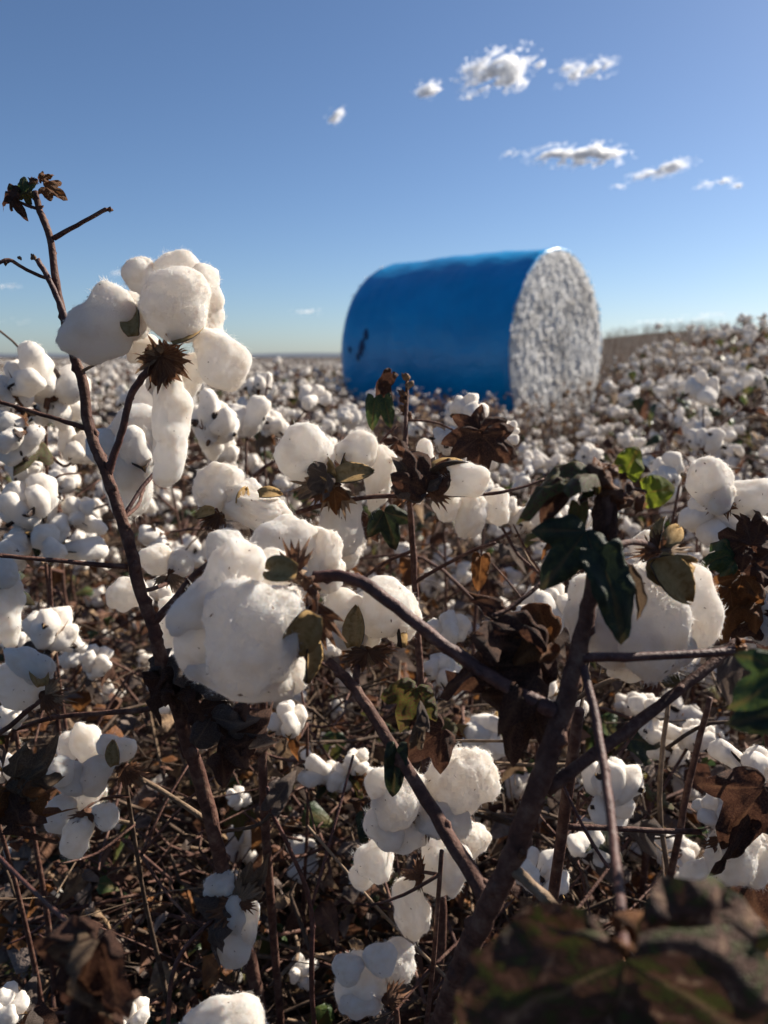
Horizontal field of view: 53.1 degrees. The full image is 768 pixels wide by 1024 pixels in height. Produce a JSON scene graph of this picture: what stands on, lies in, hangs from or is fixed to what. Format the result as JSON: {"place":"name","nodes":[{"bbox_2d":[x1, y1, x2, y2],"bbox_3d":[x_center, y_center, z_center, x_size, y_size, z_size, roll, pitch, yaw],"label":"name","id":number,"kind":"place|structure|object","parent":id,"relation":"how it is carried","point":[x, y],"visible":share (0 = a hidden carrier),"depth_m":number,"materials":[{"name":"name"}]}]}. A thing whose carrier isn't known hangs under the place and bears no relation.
{"place":"outdoors","nodes":[
{"label":"outdoors","id":0,"kind":"place"},
{"bbox_2d":[0,353,341,356],"bbox_3d":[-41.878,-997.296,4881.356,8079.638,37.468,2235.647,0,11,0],"label":"hills","id":1,"kind":"structure","parent":0,"point":[252,355],"depth_m":5227.29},
{"bbox_2d":[0,329,764,1023],"bbox_3d":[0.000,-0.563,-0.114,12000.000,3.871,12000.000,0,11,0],"label":"ground","id":2,"kind":"structure","parent":0,"point":[384,547],"depth_m":2.55,"materials":[{"name":"soil"}]},
{"bbox_2d":[0,558,57,1000],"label":"cotton plant","id":3,"kind":"object","parent":2,"relation":"on","point":[15,597],"visible":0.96,"depth_m":0.69,"materials":[{"name":"white plant"}]},
{"bbox_2d":[0,631,71,886],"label":"cotton plant","id":4,"kind":"object","parent":2,"relation":"on","point":[24,638],"visible":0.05,"depth_m":1.25,"materials":[{"name":"white plant"}]},
{"bbox_2d":[0,330,93,915],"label":"cotton plant","id":5,"kind":"object","parent":2,"relation":"on","point":[33,373],"visible":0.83,"depth_m":0.91,"materials":[{"name":"white plant"}]},
{"bbox_2d":[0,403,95,622],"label":"cotton plant","id":6,"kind":"object","parent":2,"relation":"on","point":[78,567],"visible":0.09,"depth_m":2.53,"materials":[{"name":"white plant"}]},
{"bbox_2d":[0,472,113,923],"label":"cotton plant","id":7,"kind":"object","parent":2,"relation":"on","point":[32,517],"visible":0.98,"depth_m":0.91,"materials":[{"name":"white plant"}]},
{"bbox_2d":[0,457,114,733],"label":"cotton plant","id":8,"kind":"object","parent":2,"relation":"on","point":[100,493],"visible":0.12,"depth_m":1.92,"materials":[{"name":"white plant"}]},
{"bbox_2d":[0,645,140,1023],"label":"cotton plant","id":9,"kind":"object","parent":2,"relation":"on","point":[90,985],"visible":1,"depth_m":0.57,"materials":[{"name":"brown plant"}]},
{"bbox_2d":[0,427,155,693],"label":"cotton plant","id":10,"kind":"object","parent":2,"relation":"on","point":[77,534],"visible":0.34,"depth_m":2.19,"materials":[{"name":"white plant"}]},
{"bbox_2d":[0,973,159,1023],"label":"cotton plant","id":11,"kind":"object","parent":2,"relation":"on","point":[25,1005],"visible":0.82,"depth_m":0.61,"materials":[{"name":"white plant"}]},
{"bbox_2d":[42,403,119,611],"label":"cotton plant","id":12,"kind":"object","parent":2,"relation":"on","point":[114,558],"visible":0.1,"depth_m":3.08,"materials":[{"name":"white plant"}]},
{"bbox_2d":[20,466,173,877],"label":"cotton plant","id":13,"kind":"object","parent":2,"relation":"on","point":[69,484],"visible":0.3,"depth_m":1.53,"materials":[{"name":"white plant"}]},
{"bbox_2d":[0,722,214,1020],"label":"cotton plant","id":14,"kind":"object","parent":2,"relation":"on","point":[88,758],"visible":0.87,"depth_m":0.68,"materials":[{"name":"beige plant"}]},
{"bbox_2d":[75,384,155,497],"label":"cotton plant","id":15,"kind":"object","parent":2,"relation":"on","point":[121,388],"visible":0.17,"depth_m":3.97,"materials":[{"name":"white plant"}]},
{"bbox_2d":[92,370,145,472],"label":"cotton plant","id":16,"kind":"object","parent":2,"relation":"on","point":[112,376],"visible":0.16,"depth_m":4.74,"materials":[{"name":"white plant"}]},
{"bbox_2d":[75,463,202,547],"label":"cotton plant","id":17,"kind":"object","parent":2,"relation":"on","point":[113,527],"visible":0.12,"depth_m":3.21,"materials":[{"name":"white plant"}]},
{"bbox_2d":[0,171,280,1023],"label":"cotton plant","id":18,"kind":"object","parent":2,"relation":"on","point":[139,443],"visible":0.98,"depth_m":0.61,"materials":[{"name":"white plant"}]},
{"bbox_2d":[49,390,243,736],"bbox_3d":[-0.623,0.167,2.183,0.609,1.040,0.457,9,14,37],"label":"cotton plant","id":19,"kind":"object","parent":2,"relation":"on","point":[108,417],"visible":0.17,"depth_m":2.04,"materials":[{"name":"white plant"}]},
{"bbox_2d":[86,455,235,795],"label":"cotton plant","id":20,"kind":"object","parent":2,"relation":"on","point":[192,468],"visible":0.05,"depth_m":1.75,"materials":[{"name":"white plant"}]},
{"bbox_2d":[143,460,203,587],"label":"cotton plant","id":21,"kind":"object","parent":2,"relation":"on","point":[188,503],"visible":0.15,"depth_m":2.50,"materials":[{"name":"white plant"}]},
{"bbox_2d":[97,427,263,577],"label":"cotton plant","id":22,"kind":"object","parent":2,"relation":"on","point":[252,459],"visible":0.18,"depth_m":2.62,"materials":[{"name":"white plant"}]},
{"bbox_2d":[56,395,343,873],"bbox_3d":[-0.286,0.335,1.303,0.529,1.065,0.491,-5,12,-23],"label":"cotton plant","id":23,"kind":"object","parent":2,"relation":"on","point":[251,416],"visible":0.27,"depth_m":1.22,"materials":[{"name":"white plant"}]},
{"bbox_2d":[179,990,268,1023],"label":"cotton plant","id":24,"kind":"object","parent":2,"relation":"on","point":[242,1008],"visible":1,"depth_m":0.50,"materials":[{"name":"white plant"}]},
{"bbox_2d":[209,381,274,529],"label":"cotton plant","id":25,"kind":"object","parent":2,"relation":"on","point":[227,400],"visible":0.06,"depth_m":3.59,"materials":[{"name":"white plant"}]},
{"bbox_2d":[174,474,352,846],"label":"cotton plant","id":26,"kind":"object","parent":2,"relation":"on","point":[196,549],"visible":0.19,"depth_m":1.67,"materials":[{"name":"white plant"}]},
{"bbox_2d":[204,371,330,850],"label":"cotton plant","id":27,"kind":"object","parent":2,"relation":"on","point":[316,397],"visible":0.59,"depth_m":1.38,"materials":[{"name":"white plant"}]},
{"bbox_2d":[190,388,345,1023],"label":"cotton plant","id":28,"kind":"object","parent":2,"relation":"on","point":[221,492],"visible":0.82,"depth_m":0.64,"materials":[{"name":"white plant"}]},
{"bbox_2d":[235,437,301,535],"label":"cotton plant","id":29,"kind":"object","parent":2,"relation":"on","point":[295,503],"visible":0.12,"depth_m":2.92,"materials":[{"name":"white plant"}]},
{"bbox_2d":[196,691,351,1006],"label":"cotton plant","id":30,"kind":"object","parent":2,"relation":"on","point":[288,719],"visible":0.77,"depth_m":0.94,"materials":[{"name":"white plant"}]},
{"bbox_2d":[248,400,319,518],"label":"cotton plant","id":31,"kind":"object","parent":2,"relation":"on","point":[284,412],"visible":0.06,"depth_m":2.44,"materials":[{"name":"white plant"}]},
{"bbox_2d":[274,369,313,442],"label":"cotton plant","id":32,"kind":"object","parent":2,"relation":"on","point":[305,373],"visible":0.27,"depth_m":6.20,"materials":[{"name":"white plant"}]},
{"bbox_2d":[258,380,344,520],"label":"cotton plant","id":33,"kind":"object","parent":2,"relation":"on","point":[271,394],"visible":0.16,"depth_m":4.00,"materials":[{"name":"white plant"}]},
{"bbox_2d":[284,419,369,703],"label":"cotton plant","id":34,"kind":"object","parent":2,"relation":"on","point":[329,426],"visible":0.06,"depth_m":2.33,"materials":[{"name":"white plant"}]},
{"bbox_2d":[221,755,445,1023],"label":"cotton plant","id":35,"kind":"object","parent":2,"relation":"on","point":[276,799],"visible":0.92,"depth_m":0.71,"materials":[{"name":"brown plant"}]},
{"bbox_2d":[268,404,422,736],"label":"cotton plant","id":36,"kind":"object","parent":2,"relation":"on","point":[351,416],"visible":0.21,"depth_m":2.04,"materials":[{"name":"white plant"}]},
{"bbox_2d":[331,935,417,1023],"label":"cotton plant","id":37,"kind":"object","parent":2,"relation":"on","point":[362,989],"visible":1,"depth_m":0.61,"materials":[{"name":"cotton fiber"},{"name":"dried brown leaf"},{"name":"bark"}]},
{"bbox_2d":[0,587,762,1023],"bbox_3d":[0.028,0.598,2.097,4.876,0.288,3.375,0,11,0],"label":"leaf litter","id":38,"kind":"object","parent":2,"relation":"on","point":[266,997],"visible":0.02,"depth_m":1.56,"materials":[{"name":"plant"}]},
{"bbox_2d":[0,480,767,1023],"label":"undergrowth","id":39,"kind":"object","parent":2,"relation":"on","point":[206,978],"visible":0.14,"depth_m":1.17,"materials":[{"name":"brown plant"}]},
{"bbox_2d":[0,318,767,506],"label":"dry stalks","id":40,"kind":"object","parent":2,"relation":"on","point":[575,441],"visible":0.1,"depth_m":6.78,"materials":[{"name":"plant"}]},
{"bbox_2d":[0,325,767,423],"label":"cotton","id":41,"kind":"object","parent":2,"relation":"on","point":[128,368],"visible":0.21,"depth_m":11.52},
{"bbox_2d":[311,456,476,728],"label":"cotton plant","id":42,"kind":"object","parent":2,"relation":"on","point":[418,509],"visible":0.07,"depth_m":1.90,"materials":[{"name":"plant"}]},
{"bbox_2d":[272,368,543,1017],"bbox_3d":[0.054,0.391,0.856,0.211,1.083,0.304,7,13,30],"label":"cotton plant","id":43,"kind":"object","parent":2,"relation":"on","point":[454,485],"visible":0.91,"depth_m":0.72,"materials":[{"name":"white plant"}]},
{"bbox_2d":[386,396,430,518],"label":"cotton plant","id":44,"kind":"object","parent":2,"relation":"on","point":[414,401],"visible":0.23,"depth_m":5.22,"materials":[{"name":"white plant"}]},
{"bbox_2d":[342,741,515,1023],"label":"cotton plant","id":45,"kind":"object","parent":2,"relation":"on","point":[463,786],"visible":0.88,"depth_m":0.62,"materials":[{"name":"white plant"}]},
{"bbox_2d":[285,479,592,946],"bbox_3d":[0.126,0.404,1.295,0.471,0.937,0.632,3,12,12],"label":"cotton plant","id":46,"kind":"object","parent":2,"relation":"on","point":[483,726],"visible":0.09,"depth_m":1.15,"materials":[{"name":"white plant"}]},
{"bbox_2d":[366,388,524,703],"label":"cotton plant","id":47,"kind":"object","parent":2,"relation":"on","point":[459,573],"visible":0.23,"depth_m":2.07,"materials":[{"name":"white plant"}]},
{"bbox_2d":[165,446,767,1023],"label":"cotton plant","id":48,"kind":"object","parent":2,"relation":"on","point":[245,622],"visible":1,"depth_m":0.44,"materials":[{"name":"white plant"}]},
{"bbox_2d":[340,248,602,447],"bbox_3d":[1.083,-1.973,9.410,2.460,2.260,2.324,9,15,38],"label":"cotton bale","id":49,"kind":"object","parent":2,"relation":"on","point":[500,324],"visible":0.81,"depth_m":8.47},
{"bbox_2d":[357,501,587,798],"bbox_3d":[0.204,0.350,1.640,0.487,0.900,0.540,4,12,19],"label":"cotton plant","id":50,"kind":"object","parent":2,"relation":"on","point":[488,588],"visible":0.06,"depth_m":1.63,"materials":[{"name":"plant"}]},
{"bbox_2d":[401,417,546,600],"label":"cotton plant","id":51,"kind":"object","parent":2,"relation":"on","point":[414,430],"visible":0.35,"depth_m":2.44,"materials":[{"name":"white plant"}]},
{"bbox_2d":[431,449,568,664],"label":"cotton plant","id":52,"kind":"object","parent":2,"relation":"on","point":[534,460],"visible":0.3,"depth_m":2.03,"materials":[{"name":"white plant"}]},
{"bbox_2d":[468,468,539,591],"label":"cotton plant","id":53,"kind":"object","parent":2,"relation":"on","point":[505,482],"visible":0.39,"depth_m":2.91,"materials":[{"name":"white plant"}]},
{"bbox_2d":[490,426,537,563],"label":"cotton plant","id":54,"kind":"object","parent":2,"relation":"on","point":[533,444],"visible":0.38,"depth_m":3.93,"materials":[{"name":"white plant"}]},
{"bbox_2d":[494,408,540,483],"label":"cotton plant","id":55,"kind":"object","parent":2,"relation":"on","point":[536,433],"visible":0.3,"depth_m":4.80,"materials":[{"name":"white plant"}]},
{"bbox_2d":[499,450,566,598],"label":"cotton plant","id":56,"kind":"object","parent":2,"relation":"on","point":[502,469],"visible":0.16,"depth_m":3.39,"materials":[{"name":"white plant"}]},
{"bbox_2d":[485,496,591,847],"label":"cotton plant","id":57,"kind":"object","parent":2,"relation":"on","point":[555,597],"visible":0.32,"depth_m":0.89,"materials":[{"name":"white plant"}]},
{"bbox_2d":[479,443,642,758],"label":"cotton plant","id":58,"kind":"object","parent":2,"relation":"on","point":[586,453],"visible":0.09,"depth_m":1.69,"materials":[{"name":"white plant"}]},
{"bbox_2d":[513,443,626,671],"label":"cotton plant","id":59,"kind":"object","parent":2,"relation":"on","point":[566,449],"visible":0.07,"depth_m":2.46,"materials":[{"name":"white plant"}]},
{"bbox_2d":[455,663,715,921],"bbox_3d":[0.188,0.501,0.812,0.249,0.881,0.443,6,13,26],"label":"cotton plant","id":60,"kind":"object","parent":2,"relation":"on","point":[644,831],"visible":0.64,"depth_m":0.66,"materials":[{"name":"brown plant"}]},
{"bbox_2d":[504,431,681,717],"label":"cotton plant","id":61,"kind":"object","parent":2,"relation":"on","point":[626,439],"visible":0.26,"depth_m":2.20,"materials":[{"name":"white plant"}]},
{"bbox_2d":[515,692,689,913],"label":"cotton plant","id":62,"kind":"object","parent":2,"relation":"on","point":[642,744],"visible":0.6,"depth_m":0.81,"materials":[{"name":"white plant"}]},
{"bbox_2d":[582,395,644,480],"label":"cotton plant","id":63,"kind":"object","parent":2,"relation":"on","point":[640,419],"visible":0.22,"depth_m":4.65,"materials":[{"name":"white plant"}]},
{"bbox_2d":[590,422,664,509],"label":"cotton plant","id":64,"kind":"object","parent":2,"relation":"on","point":[608,428],"visible":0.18,"depth_m":3.82,"materials":[{"name":"white plant"}]},
{"bbox_2d":[575,402,682,523],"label":"cotton plant","id":65,"kind":"object","parent":2,"relation":"on","point":[617,412],"visible":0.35,"depth_m":3.26,"materials":[{"name":"white plant"}]},
{"bbox_2d":[590,375,686,528],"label":"cotton plant","id":66,"kind":"object","parent":2,"relation":"on","point":[606,386],"visible":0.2,"depth_m":3.62,"materials":[{"name":"white plant"}]},
{"bbox_2d":[604,357,675,437],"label":"cotton plant","id":67,"kind":"object","parent":2,"relation":"on","point":[635,365],"visible":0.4,"depth_m":5.47,"materials":[{"name":"white plant"}]},
{"bbox_2d":[522,451,767,957],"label":"cotton plant","id":68,"kind":"object","parent":2,"relation":"on","point":[693,517],"visible":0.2,"depth_m":1.04,"materials":[{"name":"white plant"}]},
{"bbox_2d":[525,553,764,866],"bbox_3d":[0.539,0.428,1.292,0.503,0.890,0.508,-3,12,-16],"label":"cotton plant","id":69,"kind":"object","parent":2,"relation":"on","point":[620,703],"visible":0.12,"depth_m":1.36,"materials":[{"name":"white plant"}]},
{"bbox_2d":[588,384,707,549],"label":"cotton plant","id":70,"kind":"object","parent":2,"relation":"on","point":[664,389],"visible":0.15,"depth_m":3.03,"materials":[{"name":"white plant"}]},
{"bbox_2d":[614,359,683,511],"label":"cotton plant","id":71,"kind":"object","parent":2,"relation":"on","point":[630,374],"visible":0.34,"depth_m":5.16,"materials":[{"name":"white plant"}]},
{"bbox_2d":[638,345,668,427],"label":"cotton plant","id":72,"kind":"object","parent":2,"relation":"on","point":[646,349],"visible":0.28,"depth_m":6.37,"materials":[{"name":"white plant"}]},
{"bbox_2d":[622,354,685,431],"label":"cotton plant","id":73,"kind":"object","parent":2,"relation":"on","point":[659,361],"visible":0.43,"depth_m":5.73,"materials":[{"name":"white plant"}]},
{"bbox_2d":[591,379,718,574],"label":"cotton plant","id":74,"kind":"object","parent":2,"relation":"on","point":[677,420],"visible":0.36,"depth_m":2.54,"materials":[{"name":"white plant"}]},
{"bbox_2d":[630,323,679,430],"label":"cotton plant","id":75,"kind":"object","parent":2,"relation":"on","point":[657,326],"visible":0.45,"depth_m":7.70,"materials":[{"name":"white plant"}]},
{"bbox_2d":[562,427,756,826],"bbox_3d":[0.537,0.312,1.588,0.505,0.991,0.564,3,12,13],"label":"cotton plant","id":76,"kind":"object","parent":2,"relation":"on","point":[703,442],"visible":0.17,"depth_m":1.46,"materials":[{"name":"white plant"}]},
{"bbox_2d":[623,437,705,690],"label":"cotton plant","id":77,"kind":"object","parent":2,"relation":"on","point":[692,548],"visible":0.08,"depth_m":2.34,"materials":[{"name":"white plant"}]},
{"bbox_2d":[636,378,707,460],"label":"cotton plant","id":78,"kind":"object","parent":2,"relation":"on","point":[648,383],"visible":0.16,"depth_m":4.73,"materials":[{"name":"white plant"}]},
{"bbox_2d":[639,417,739,555],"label":"cotton plant","id":79,"kind":"object","parent":2,"relation":"on","point":[694,424],"visible":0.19,"depth_m":2.76,"materials":[{"name":"white plant"}]},
{"bbox_2d":[657,696,727,876],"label":"cotton plant","id":80,"kind":"object","parent":2,"relation":"on","point":[670,867],"visible":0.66,"depth_m":0.80,"materials":[{"name":"brown plant"}]},
{"bbox_2d":[618,369,767,709],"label":"cotton plant","id":81,"kind":"object","parent":2,"relation":"on","point":[702,387],"visible":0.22,"depth_m":1.73,"materials":[{"name":"white plant"}]},
{"bbox_2d":[654,399,742,547],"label":"cotton plant","id":82,"kind":"object","parent":2,"relation":"on","point":[695,404],"visible":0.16,"depth_m":3.21,"materials":[{"name":"white plant"}]},
{"bbox_2d":[676,357,738,443],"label":"cotton plant","id":83,"kind":"object","parent":2,"relation":"on","point":[708,361],"visible":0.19,"depth_m":4.98,"materials":[{"name":"white plant"}]},
{"bbox_2d":[687,361,754,457],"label":"cotton plant","id":84,"kind":"object","parent":2,"relation":"on","point":[716,366],"visible":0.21,"depth_m":4.36,"materials":[{"name":"white plant"}]},
{"bbox_2d":[677,645,767,926],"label":"cotton plant","id":85,"kind":"object","parent":2,"relation":"on","point":[731,807],"visible":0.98,"depth_m":0.57,"materials":[{"name":"white plant"}]},
{"bbox_2d":[679,425,767,572],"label":"cotton plant","id":86,"kind":"object","parent":2,"relation":"on","point":[731,435],"visible":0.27,"depth_m":2.42,"materials":[{"name":"white plant"}]},
{"bbox_2d":[680,367,766,479],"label":"cotton plant","id":87,"kind":"object","parent":2,"relation":"on","point":[736,374],"visible":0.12,"depth_m":3.59,"materials":[{"name":"white plant"}]},
{"bbox_2d":[681,371,767,492],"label":"cotton plant","id":88,"kind":"object","parent":2,"relation":"on","point":[732,387],"visible":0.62,"depth_m":2.92,"materials":[{"name":"white plant"}]},
{"bbox_2d":[684,455,767,926],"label":"cotton plant","id":89,"kind":"object","parent":2,"relation":"on","point":[713,487],"visible":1,"depth_m":0.64,"materials":[{"name":"white plant"}]},
{"bbox_2d":[684,360,767,472],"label":"cotton plant","id":90,"kind":"object","parent":2,"relation":"on","point":[715,411],"visible":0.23,"depth_m":3.26,"materials":[{"name":"white plant"}]},
{"bbox_2d":[692,329,761,428],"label":"cotton plant","id":91,"kind":"object","parent":2,"relation":"on","point":[721,335],"visible":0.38,"depth_m":5.58,"materials":[{"name":"white plant"}]},
{"bbox_2d":[697,329,767,450],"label":"cotton plant","id":92,"kind":"object","parent":2,"relation":"on","point":[750,336],"visible":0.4,"depth_m":5.02,"materials":[{"name":"white plant"}]},
{"bbox_2d":[697,313,767,380],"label":"cotton plant","id":93,"kind":"object","parent":2,"relation":"on","point":[745,319],"visible":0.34,"depth_m":6.87,"materials":[{"name":"white plant"}]},
{"bbox_2d":[705,327,764,411],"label":"cotton plant","id":94,"kind":"object","parent":2,"relation":"on","point":[711,336],"visible":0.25,"depth_m":5.95,"materials":[{"name":"white plant"}]},
{"bbox_2d":[717,347,767,472],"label":"cotton plant","id":95,"kind":"object","parent":2,"relation":"on","point":[723,378],"visible":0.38,"depth_m":4.77,"materials":[{"name":"white plant"}]},
{"bbox_2d":[718,323,767,431],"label":"cotton plant","id":96,"kind":"object","parent":2,"relation":"on","point":[752,326],"visible":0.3,"depth_m":5.92,"materials":[{"name":"white plant"}]},
{"bbox_2d":[722,348,767,478],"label":"cotton plant","id":97,"kind":"object","parent":2,"relation":"on","point":[730,361],"visible":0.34,"depth_m":4.34,"materials":[{"name":"white plant"}]},
{"bbox_2d":[724,444,767,546],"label":"cotton plant","id":98,"kind":"object","parent":2,"relation":"on","point":[735,452],"visible":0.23,"depth_m":2.04,"materials":[{"name":"white plant"}]},
{"bbox_2d":[732,424,764,565],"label":"cotton plant","id":99,"kind":"object","parent":2,"relation":"on","point":[739,429],"visible":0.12,"depth_m":2.80,"materials":[{"name":"white plant"}]},
{"bbox_2d":[0,0,767,353],"label":"sky","id":100,"kind":"structure","parent":0,"point":[202,126],"materials":[{"name":"blue"}]},
{"bbox_2d":[413,80,441,97],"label":"cloud","id":101,"kind":"structure","parent":0,"point":[428,90],"depth_m":2394.93,"materials":[{"name":"white"}]},
{"bbox_2d":[450,40,544,100],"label":"cloud","id":102,"kind":"structure","parent":0,"point":[511,71],"depth_m":2388.87,"materials":[{"name":"white"}]},
{"bbox_2d":[504,140,635,170],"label":"cloud","id":103,"kind":"structure","parent":0,"point":[585,153],"depth_m":2392.16,"materials":[{"name":"white"}]},
{"bbox_2d":[552,55,619,86],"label":"cloud","id":104,"kind":"structure","parent":0,"point":[576,73],"depth_m":2397.26,"materials":[{"name":"white"}]},
{"bbox_2d":[613,156,701,188],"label":"cloud","id":105,"kind":"structure","parent":0,"point":[673,165],"depth_m":2396.96,"materials":[{"name":"white"}]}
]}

